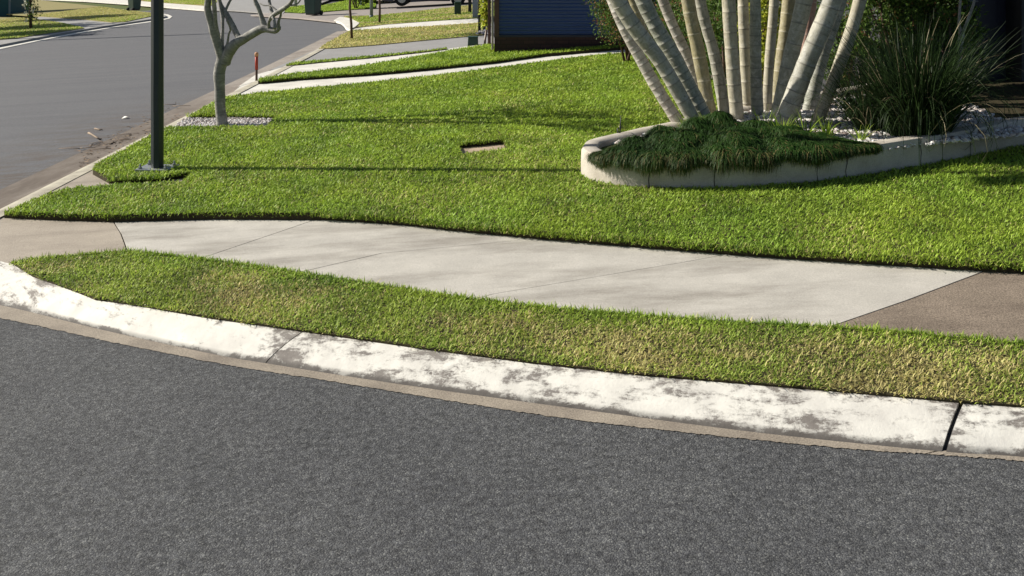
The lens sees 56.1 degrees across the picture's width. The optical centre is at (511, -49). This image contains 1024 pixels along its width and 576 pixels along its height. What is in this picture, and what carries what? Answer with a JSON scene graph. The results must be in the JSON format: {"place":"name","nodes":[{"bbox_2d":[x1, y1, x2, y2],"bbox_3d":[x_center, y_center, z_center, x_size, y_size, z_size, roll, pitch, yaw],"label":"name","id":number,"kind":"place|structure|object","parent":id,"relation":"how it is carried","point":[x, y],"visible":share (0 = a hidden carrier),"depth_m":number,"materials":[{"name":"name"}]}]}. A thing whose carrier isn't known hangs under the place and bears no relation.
{"place":"outdoors","nodes":[
{"label":"outdoors","id":0,"kind":"place"},
{"bbox_2d":[0,17,82,38],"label":"dry grass","id":1,"kind":"structure","parent":0,"point":[13,29],"depth_m":43.97,"materials":[{"name":"green plant"}]},
{"bbox_2d":[0,216,124,263],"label":"footpath","id":2,"kind":"structure","parent":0,"point":[23,238],"depth_m":8.09,"materials":[{"name":"concrete"}]},
{"bbox_2d":[0,0,150,39],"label":"lawn","id":3,"kind":"structure","parent":0,"point":[47,6],"depth_m":67.51,"materials":[{"name":"green plant"}]},
{"bbox_2d":[0,0,28,16],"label":"teal shed","id":4,"kind":"structure","parent":3,"relation":"on","point":[10,6],"depth_m":66.34,"materials":[{"name":"paint"}]},
{"bbox_2d":[21,0,43,28],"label":"flowering tree","id":5,"kind":"object","parent":3,"relation":"on","point":[30,16],"visible":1,"depth_m":43.70,"materials":[{"name":"green plant"}]},
{"bbox_2d":[126,0,140,10],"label":"wheelie bin","id":6,"kind":"object","parent":3,"relation":"on","point":[134,5],"visible":0.99,"depth_m":57.93,"materials":[{"name":"plastic"}]},
{"bbox_2d":[0,12,165,46],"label":"footpath","id":7,"kind":"structure","parent":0,"point":[86,25],"depth_m":43.34,"materials":[{"name":"concrete"}]},
{"bbox_2d":[33,6,150,21],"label":"dry grass","id":8,"kind":"structure","parent":0,"point":[104,12],"depth_m":54.91,"materials":[{"name":"plant"}]},
{"bbox_2d":[42,169,183,195],"bbox_3d":[-3.979,2.443,10.137,1.640,0.158,2.049,0,0,0],"label":"concrete apron","id":9,"kind":"object","parent":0,"point":[88,178],"visible":0.19,"depth_m":10.19,"materials":[{"name":"beige concrete"}]},
{"bbox_2d":[53,0,203,10],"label":"footpath","id":10,"kind":"structure","parent":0,"point":[177,6],"depth_m":68.15,"materials":[{"name":"concrete"}]},
{"bbox_2d":[141,0,216,5],"bbox_3d":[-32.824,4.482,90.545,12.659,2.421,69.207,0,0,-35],"label":"lawn","id":11,"kind":"structure","parent":0,"point":[178,3],"depth_m":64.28,"materials":[{"name":"green plant"}]},
{"bbox_2d":[211,0,329,13],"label":"driveway","id":12,"kind":"structure","parent":0,"point":[248,6],"depth_m":55.44,"materials":[{"name":"concrete"}]},
{"bbox_2d":[285,8,374,13],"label":"lawn","id":13,"kind":"structure","parent":0,"point":[332,11],"depth_m":43.51,"materials":[{"name":"green plant"}]},
{"bbox_2d":[352,0,367,7],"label":"hedge","id":14,"kind":"object","parent":13,"relation":"on","point":[356,3],"visible":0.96,"depth_m":43.98,"materials":[{"name":"green plant"}]},
{"bbox_2d":[285,0,375,12],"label":"grass","id":15,"kind":"structure","parent":0,"point":[340,5],"depth_m":46.47,"materials":[{"name":"green plant"}]},
{"bbox_2d":[238,45,481,87],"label":"footpath","id":16,"kind":"structure","parent":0,"point":[312,67],"depth_m":20.46,"materials":[{"name":"concrete"}]},
{"bbox_2d":[488,0,490,43],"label":"fence post","id":17,"kind":"object","parent":16,"relation":"on","point":[489,21],"depth_m":22.84,"materials":[{"name":"wood"}]},
{"bbox_2d":[286,47,446,65],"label":"grass strip","id":18,"kind":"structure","parent":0,"point":[342,58],"depth_m":21.43,"materials":[{"name":"green plant"}]},
{"bbox_2d":[251,0,483,22],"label":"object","id":19,"kind":"structure","parent":0,"point":[387,7],"depth_m":42.03,"materials":[{"name":"grey concrete"}]},
{"bbox_2d":[304,0,322,14],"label":"wheelie bin","id":20,"kind":"object","parent":19,"relation":"on","point":[312,7],"visible":1,"depth_m":40.60,"materials":[{"name":"plastic"}]},
{"bbox_2d":[383,0,464,5],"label":"parked car","id":21,"kind":"object","parent":19,"relation":"on","point":[401,2],"visible":0.81,"depth_m":42.52,"materials":[{"name":"black paint"}]},
{"bbox_2d":[269,34,487,70],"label":"driveway","id":22,"kind":"structure","parent":0,"point":[323,54],"depth_m":23.46,"materials":[{"name":"concrete"}]},
{"bbox_2d":[478,0,487,43],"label":"climber plant","id":23,"kind":"object","parent":22,"relation":"on","point":[483,11],"visible":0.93,"depth_m":22.99,"materials":[{"name":"green plant"}]},
{"bbox_2d":[7,0,768,64],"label":"ground","id":24,"kind":"structure","parent":0,"point":[124,7],"depth_m":73.53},
{"bbox_2d":[815,0,868,87],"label":"shrub","id":25,"kind":"object","parent":24,"relation":"on","point":[836,43],"visible":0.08,"depth_m":12.26,"materials":[{"name":"green plant"}]},
{"bbox_2d":[775,0,1023,90],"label":"dark house","id":26,"kind":"structure","parent":24,"relation":"on","point":[1007,16],"depth_m":11.97,"materials":[{"name":"metal"}]},
{"bbox_2d":[970,0,1005,80],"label":"door","id":27,"kind":"structure","parent":26,"relation":"in","point":[995,18],"depth_m":11.98,"materials":[{"name":"metal"}]},
{"bbox_2d":[319,22,483,48],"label":"lawn","id":28,"kind":"structure","parent":0,"point":[400,38],"depth_m":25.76,"materials":[{"name":"green plant"}]},
{"bbox_2d":[349,0,352,38],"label":"sapling","id":29,"kind":"object","parent":28,"relation":"on","point":[351,26],"visible":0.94,"depth_m":26.98,"materials":[{"name":"brown plant"}]},
{"bbox_2d":[478,0,480,30],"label":"fence post","id":30,"kind":"object","parent":28,"relation":"on","point":[479,24],"depth_m":26.41,"materials":[{"name":"wood"}]},
{"bbox_2d":[475,29,487,34],"bbox_3d":[-0.795,2.187,26.112,0.390,0.115,1.045,0,0,0],"label":"rubble","id":31,"kind":"object","parent":28,"relation":"on","point":[481,31],"visible":0.75,"depth_m":25.91,"materials":[{"name":"grey stone"}]},
{"bbox_2d":[344,4,482,27],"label":"lawn","id":32,"kind":"structure","parent":0,"point":[414,19],"depth_m":33.47,"materials":[{"name":"green plant"}]},
{"bbox_2d":[370,0,372,16],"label":"street pole","id":33,"kind":"object","parent":32,"relation":"on","point":[371,8],"visible":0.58,"depth_m":36.56,"materials":[{"name":"grey metal"}]},
{"bbox_2d":[378,0,380,21],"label":"sapling","id":34,"kind":"object","parent":32,"relation":"on","point":[379,16],"visible":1,"depth_m":33.17,"materials":[{"name":"brown plant"}]},
{"bbox_2d":[454,1,460,14],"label":"service pillar","id":35,"kind":"structure","parent":32,"relation":"on","point":[457,7],"depth_m":35.09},
{"bbox_2d":[456,5,459,12],"bbox_3d":[-1.990,2.084,35.091,0.149,0.274,0.010,0,0,0],"label":"door","id":36,"kind":"structure","parent":35,"relation":"in","point":[457,6],"depth_m":35.09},
{"bbox_2d":[468,0,471,11],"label":"gate post","id":37,"kind":"object","parent":32,"relation":"on","point":[469,5],"depth_m":35.85,"materials":[{"name":"plastic"}]},
{"bbox_2d":[472,0,477,17],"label":"gate post","id":38,"kind":"object","parent":32,"relation":"on","point":[474,8],"depth_m":32.67,"materials":[{"name":"grey paint"}]},
{"bbox_2d":[356,19,477,29],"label":"footpath","id":39,"kind":"structure","parent":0,"point":[435,23],"depth_m":31.36,"materials":[{"name":"concrete"}]},
{"bbox_2d":[258,42,624,83],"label":"lawn","id":40,"kind":"structure","parent":0,"point":[483,63],"depth_m":18.62,"materials":[{"name":"green plant"}]},
{"bbox_2d":[259,53,539,81],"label":"edge grass","id":41,"kind":"structure","parent":40,"relation":"on","point":[370,72],"depth_m":18.21,"materials":[{"name":"green plant"}]},
{"bbox_2d":[491,0,493,49],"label":"fence post","id":42,"kind":"object","parent":40,"relation":"on","point":[492,24],"depth_m":20.75,"materials":[{"name":"beige paint"}]},
{"bbox_2d":[494,0,670,51],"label":"blue garage","id":43,"kind":"structure","parent":40,"relation":"on","point":[519,25],"depth_m":20.37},
{"bbox_2d":[468,36,477,45],"bbox_3d":[-0.936,2.142,23.074,0.253,0.228,0.265,0,0,0],"label":"utility cabinet","id":44,"kind":"object","parent":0,"point":[472,40],"visible":0.84,"depth_m":22.96,"materials":[{"name":"green metal"}]},
{"bbox_2d":[235,50,726,94],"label":"footpath","id":45,"kind":"structure","parent":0,"point":[288,85],"depth_m":17.89,"materials":[{"name":"concrete"}]},
{"bbox_2d":[0,0,1023,575],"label":"road","id":46,"kind":"structure","parent":0,"point":[122,460],"depth_m":4.21,"materials":[{"name":"grey asphalt"}]},
{"bbox_2d":[0,14,171,49],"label":"gutter","id":47,"kind":"object","parent":46,"relation":"on","point":[28,42],"visible":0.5,"depth_m":39.51,"materials":[{"name":"concrete"}]},
{"bbox_2d":[59,104,190,150],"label":"twig litter","id":48,"kind":"object","parent":46,"relation":"on","point":[121,134],"visible":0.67,"depth_m":13.21,"materials":[{"name":"brown wood"}]},
{"bbox_2d":[78,102,179,166],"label":"leaf litter","id":49,"kind":"object","parent":46,"relation":"on","point":[119,142],"visible":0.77,"depth_m":13.12,"materials":[{"name":"brown plant"}]},
{"bbox_2d":[0,261,301,362],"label":"kerb","id":50,"kind":"structure","parent":46,"relation":"on","point":[21,290],"depth_m":6.15,"materials":[{"name":"white concrete"}]},
{"bbox_2d":[0,31,347,208],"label":"gutter","id":51,"kind":"object","parent":46,"relation":"on","point":[16,191],"visible":0.57,"depth_m":12.98,"materials":[{"name":"concrete"}]},
{"bbox_2d":[0,28,360,216],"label":"kerb","id":52,"kind":"structure","parent":46,"relation":"on","point":[64,180],"depth_m":10.73,"materials":[{"name":"grey concrete"}]},
{"bbox_2d":[255,52,257,80],"bbox_3d":[-4.896,2.248,18.400,0.071,0.652,0.071,0,0,-15],"label":"marker stake","id":53,"kind":"object","parent":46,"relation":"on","point":[256,66],"visible":0.9,"depth_m":18.38,"materials":[{"name":"red paint"}]},
{"bbox_2d":[294,0,343,6],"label":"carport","id":54,"kind":"object","parent":46,"relation":"on","point":[295,1],"depth_m":56.71,"materials":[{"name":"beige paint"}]},
{"bbox_2d":[334,17,358,30],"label":"kerb ramp","id":55,"kind":"structure","parent":46,"relation":"on","point":[344,22],"depth_m":34.61,"materials":[{"name":"concrete"}]},
{"bbox_2d":[0,305,1023,460],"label":"gutter","id":56,"kind":"object","parent":46,"relation":"on","point":[18,315],"visible":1,"depth_m":4.97,"materials":[{"name":"concrete"}]},
{"bbox_2d":[946,404,1023,456],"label":"kerb","id":57,"kind":"structure","parent":56,"relation":"on","point":[988,429],"depth_m":4.23,"materials":[{"name":"white concrete"}]},
{"bbox_2d":[943,406,961,450],"bbox_3d":[1.980,2.131,4.301,0.022,0.126,0.301,0,0,40],"label":"joint sealant","id":58,"kind":"object","parent":57,"relation":"attached to","point":[951,428],"visible":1,"depth_m":4.28,"materials":[{"name":"black rubber"}]},
{"bbox_2d":[267,332,958,451],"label":"kerb","id":59,"kind":"structure","parent":46,"relation":"on","point":[876,420],"depth_m":4.74,"materials":[{"name":"white concrete"}]},
{"bbox_2d":[4,52,1023,273],"bbox_3d":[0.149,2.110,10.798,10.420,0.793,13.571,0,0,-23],"label":"lawn","id":60,"kind":"structure","parent":0,"point":[204,216],"depth_m":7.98,"materials":[{"name":"plant"}]},
{"bbox_2d":[106,169,190,181],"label":"edge grass","id":61,"kind":"structure","parent":60,"relation":"on","point":[141,178],"depth_m":10.00,"materials":[{"name":"green plant"}]},
{"bbox_2d":[135,0,177,172],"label":"lamp post","id":62,"kind":"object","parent":60,"relation":"on","point":[156,161],"visible":0.92,"depth_m":10.34,"materials":[{"name":"metal"}]},
{"bbox_2d":[153,85,157,112],"bbox_3d":[-3.835,1.580,10.333,0.050,0.300,0.010,0,0,0],"label":"access door","id":63,"kind":"structure","parent":62,"relation":"in","point":[155,87],"depth_m":10.33,"materials":[{"name":"green paint"}]},
{"bbox_2d":[3,207,376,220],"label":"edge grass","id":64,"kind":"structure","parent":60,"relation":"on","point":[85,215],"depth_m":8.44,"materials":[{"name":"green plant"}]},
{"bbox_2d":[186,112,277,116],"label":"edge grass","id":65,"kind":"structure","parent":60,"relation":"on","point":[231,114],"depth_m":13.93,"materials":[{"name":"green plant"}]},
{"bbox_2d":[457,136,502,145],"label":"edge grass","id":66,"kind":"structure","parent":60,"relation":"on","point":[478,141],"depth_m":10.82,"materials":[{"name":"green plant"}]},
{"bbox_2d":[459,144,503,153],"bbox_3d":[-0.322,2.218,10.780,0.566,0.098,0.588,0,0,-11],"label":"pit lid","id":67,"kind":"object","parent":60,"relation":"on","point":[476,148],"visible":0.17,"depth_m":10.71,"materials":[{"name":"concrete"}]},
{"bbox_2d":[583,0,657,61],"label":"shrub","id":68,"kind":"object","parent":60,"relation":"on","point":[609,20],"visible":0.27,"depth_m":17.42,"materials":[{"name":"green plant"}]},
{"bbox_2d":[642,0,738,68],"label":"shrub","id":69,"kind":"object","parent":60,"relation":"on","point":[674,2],"visible":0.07,"depth_m":15.92,"materials":[{"name":"green plant"}]},
{"bbox_2d":[647,0,781,80],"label":"shrub","id":70,"kind":"object","parent":60,"relation":"on","point":[681,24],"visible":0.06,"depth_m":14.90,"materials":[{"name":"green plant"}]},
{"bbox_2d":[699,0,739,84],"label":"shrub","id":71,"kind":"object","parent":60,"relation":"on","point":[713,8],"visible":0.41,"depth_m":13.44,"materials":[{"name":"green plant"}]},
{"bbox_2d":[581,84,1023,187],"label":"garden edging","id":72,"kind":"object","parent":60,"relation":"on","point":[894,158],"visible":0.38,"depth_m":8.43,"materials":[{"name":"grey concrete"}]},
{"bbox_2d":[617,117,620,132],"bbox_3d":[1.072,1.740,9.609,0.047,0.214,0.020,0,0,0],"label":"sprinkler riser","id":73,"kind":"object","parent":72,"relation":"on","point":[619,130],"visible":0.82,"depth_m":9.60,"materials":[{"name":"plastic"}]},
{"bbox_2d":[9,246,1023,407],"bbox_3d":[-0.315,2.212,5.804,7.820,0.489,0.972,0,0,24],"label":"verge","id":74,"kind":"structure","parent":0,"point":[771,384],"depth_m":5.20,"materials":[{"name":"plant"}]},
{"bbox_2d":[115,220,981,325],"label":"footpath","id":75,"kind":"structure","parent":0,"point":[660,281],"depth_m":6.50,"materials":[{"name":"concrete"}]},
{"bbox_2d":[319,209,1023,270],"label":"edge grass","id":76,"kind":"structure","parent":0,"point":[740,249],"depth_m":6.72,"materials":[{"name":"green plant"}]},
{"bbox_2d":[737,0,781,84],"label":"shrub","id":77,"kind":"object","parent":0,"point":[764,4],"visible":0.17,"depth_m":13.05,"materials":[{"name":"green plant"}]},
{"bbox_2d":[602,80,1023,149],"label":"garden soil","id":78,"kind":"structure","parent":0,"point":[1018,96],"depth_m":10.37,"materials":[{"name":"brown soil"}]},
{"bbox_2d":[584,110,883,179],"bbox_3d":[1.927,1.757,8.507,1.958,0.411,1.899,0,0,-37],"label":"ground cover","id":79,"kind":"object","parent":78,"relation":"on","point":[705,141],"visible":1,"depth_m":8.40,"materials":[{"name":"green plant"}]},
{"bbox_2d":[606,0,866,124],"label":"cane palm","id":80,"kind":"object","parent":78,"relation":"on","point":[683,70],"visible":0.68,"depth_m":10.04,"materials":[{"name":"beige plant"}]},
{"bbox_2d":[761,107,805,126],"bbox_3d":[2.555,1.589,9.007,0.502,0.280,0.438,0,0,21],"label":"grass tuft","id":81,"kind":"object","parent":78,"relation":"on","point":[783,120],"visible":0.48,"depth_m":9.01,"materials":[{"name":"green plant"}]},
{"bbox_2d":[786,37,923,141],"bbox_3d":[3.437,1.400,9.200,1.727,1.202,1.775,0,0,0],"label":"strappy plant","id":82,"kind":"object","parent":78,"relation":"on","point":[867,120],"visible":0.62,"depth_m":9.16,"materials":[{"name":"green plant"}]},
{"bbox_2d":[737,95,1023,150],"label":"pebbles","id":83,"kind":"object","parent":78,"relation":"on","point":[1018,132],"visible":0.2,"depth_m":9.09,"materials":[{"name":"white gravel"}]},
{"bbox_2d":[744,105,777,120],"bbox_3d":[2.421,1.593,9.319,0.408,0.241,0.400,0,0,24],"label":"grass tuft","id":84,"kind":"object","parent":83,"relation":"on","point":[763,117],"visible":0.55,"depth_m":9.34,"materials":[{"name":"green plant"}]},
{"bbox_2d":[787,111,822,131],"bbox_3d":[2.785,1.598,9.067,0.437,0.266,0.452,0,0,30],"label":"grass tuft","id":85,"kind":"object","parent":83,"relation":"on","point":[810,129],"visible":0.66,"depth_m":9.04,"materials":[{"name":"green plant"}]},
{"bbox_2d":[808,113,841,134],"bbox_3d":[2.901,1.597,8.905,0.389,0.203,0.354,0,0,-36],"label":"grass tuft","id":86,"kind":"object","parent":83,"relation":"on","point":[828,130],"visible":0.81,"depth_m":8.90,"materials":[{"name":"green plant"}]},
{"bbox_2d":[841,124,872,139],"bbox_3d":[3.175,1.618,8.697,0.242,0.195,0.298,0,0,-27],"label":"grass tuft","id":87,"kind":"object","parent":83,"relation":"on","point":[864,134],"visible":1,"depth_m":8.71,"materials":[{"name":"green plant"}]},
{"bbox_2d":[838,0,963,83],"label":"shrub","id":88,"kind":"object","parent":78,"relation":"on","point":[881,10],"visible":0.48,"depth_m":11.06,"materials":[{"name":"green plant"}]},
{"bbox_2d":[793,6,1023,162],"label":"strappy plant","id":89,"kind":"object","parent":78,"relation":"on","point":[938,102],"visible":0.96,"depth_m":8.65,"materials":[{"name":"green plant"}]},
{"bbox_2d":[894,0,989,68],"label":"shrub","id":90,"kind":"object","parent":78,"relation":"on","point":[917,15],"visible":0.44,"depth_m":10.94,"materials":[{"name":"green plant"}]},
{"bbox_2d":[957,0,975,70],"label":"forked shrub","id":91,"kind":"object","parent":78,"relation":"on","point":[970,11],"visible":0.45,"depth_m":10.09,"materials":[{"name":"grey plant"}]},
{"bbox_2d":[835,272,1023,342],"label":"footpath","id":92,"kind":"structure","parent":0,"point":[991,303],"depth_m":5.43,"materials":[{"name":"concrete"}]},
{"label":"garden soil","id":93,"kind":"structure","parent":0,"visible":0},
{"bbox_2d":[173,116,271,126],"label":"pebbles","id":94,"kind":"object","parent":93,"relation":"on","point":[209,121],"visible":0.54,"depth_m":13.59,"materials":[{"name":"grey gravel"}]},
{"bbox_2d":[204,0,300,125],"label":"bare tree","id":95,"kind":"object","parent":93,"relation":"on","point":[225,53],"visible":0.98,"depth_m":13.21,"materials":[{"name":"grey plant"}]}
]}

